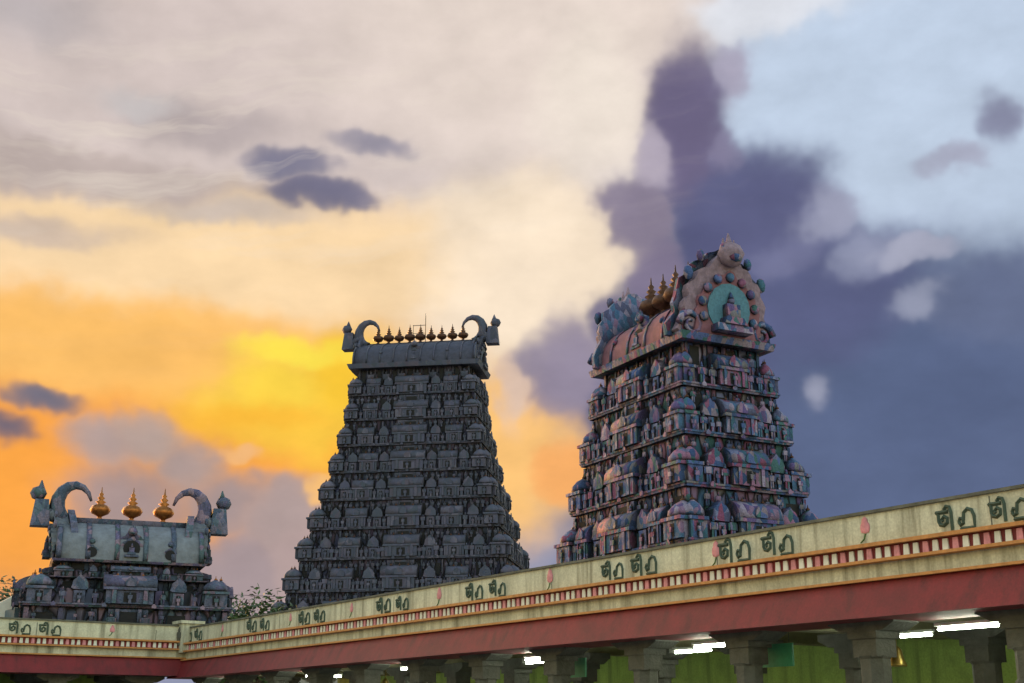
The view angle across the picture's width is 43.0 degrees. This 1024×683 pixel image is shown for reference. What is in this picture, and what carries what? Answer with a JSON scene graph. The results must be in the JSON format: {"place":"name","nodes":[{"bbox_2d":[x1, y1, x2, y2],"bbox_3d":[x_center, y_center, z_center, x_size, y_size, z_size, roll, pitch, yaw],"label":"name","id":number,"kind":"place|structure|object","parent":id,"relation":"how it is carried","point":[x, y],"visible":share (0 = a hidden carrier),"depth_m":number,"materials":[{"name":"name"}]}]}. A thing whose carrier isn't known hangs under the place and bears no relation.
{"place":"outdoors","nodes":[
{"label":"outdoors","id":0,"kind":"place"},
{"bbox_2d":[0,596,22,617],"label":"building","id":1,"kind":"structure","parent":0,"point":[6,610],"depth_m":48.78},
{"bbox_2d":[0,583,334,607],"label":"trees","id":2,"kind":"object","parent":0,"point":[246,595],"visible":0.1,"depth_m":74.84,"materials":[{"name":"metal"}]},
{"bbox_2d":[0,0,1023,682],"label":"sky","id":3,"kind":"structure","parent":0,"point":[199,199],"materials":[{"name":"multicoloured"}]},
{"bbox_3d":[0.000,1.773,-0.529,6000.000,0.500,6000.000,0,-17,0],"label":"ground","id":4,"kind":"structure","parent":0,"visible":0},
{"bbox_2d":[0,575,16,601],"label":"tree","id":5,"kind":"object","parent":4,"relation":"on","point":[7,595],"visible":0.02,"depth_m":84.22,"materials":[{"name":"green plant"}]},
{"bbox_2d":[0,617,185,682],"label":"corridor","id":6,"kind":"object","parent":4,"relation":"on","point":[34,650],"visible":0.94,"depth_m":44.64,"materials":[{"name":"beige paint"}]},
{"bbox_2d":[172,620,204,652],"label":"corner pier","id":7,"kind":"structure","parent":6,"relation":"on","point":[183,633],"depth_m":46.39,"materials":[{"name":"beige paint"}]},
{"bbox_2d":[11,480,234,623],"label":"tower","id":8,"kind":"structure","parent":4,"relation":"on","point":[130,570],"depth_m":47.89,"materials":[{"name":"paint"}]},
{"bbox_2d":[218,597,246,682],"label":"tree","id":9,"kind":"object","parent":4,"relation":"on","point":[224,680],"depth_m":81.01,"materials":[{"name":"green plant"}]},
{"bbox_2d":[222,583,304,682],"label":"tree","id":10,"kind":"object","parent":4,"relation":"on","point":[244,611],"visible":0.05,"depth_m":76.48,"materials":[{"name":"green plant"}]},
{"bbox_2d":[270,315,529,682],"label":"temple tower","id":11,"kind":"structure","parent":4,"relation":"on","point":[412,493],"depth_m":146.09,"materials":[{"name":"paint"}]},
{"bbox_2d":[413,316,425,341],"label":"lightning rod","id":12,"kind":"object","parent":11,"relation":"attached to","point":[420,325],"visible":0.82,"depth_m":156.59,"materials":[{"name":"metal"}]},
{"bbox_2d":[166,484,1023,682],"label":"corridor","id":13,"kind":"object","parent":4,"relation":"on","point":[929,591],"visible":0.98,"depth_m":26.11,"materials":[{"name":"beige paint"}]},
{"bbox_2d":[554,233,818,563],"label":"temple tower","id":14,"kind":"structure","parent":4,"relation":"on","point":[689,437],"depth_m":59.92,"materials":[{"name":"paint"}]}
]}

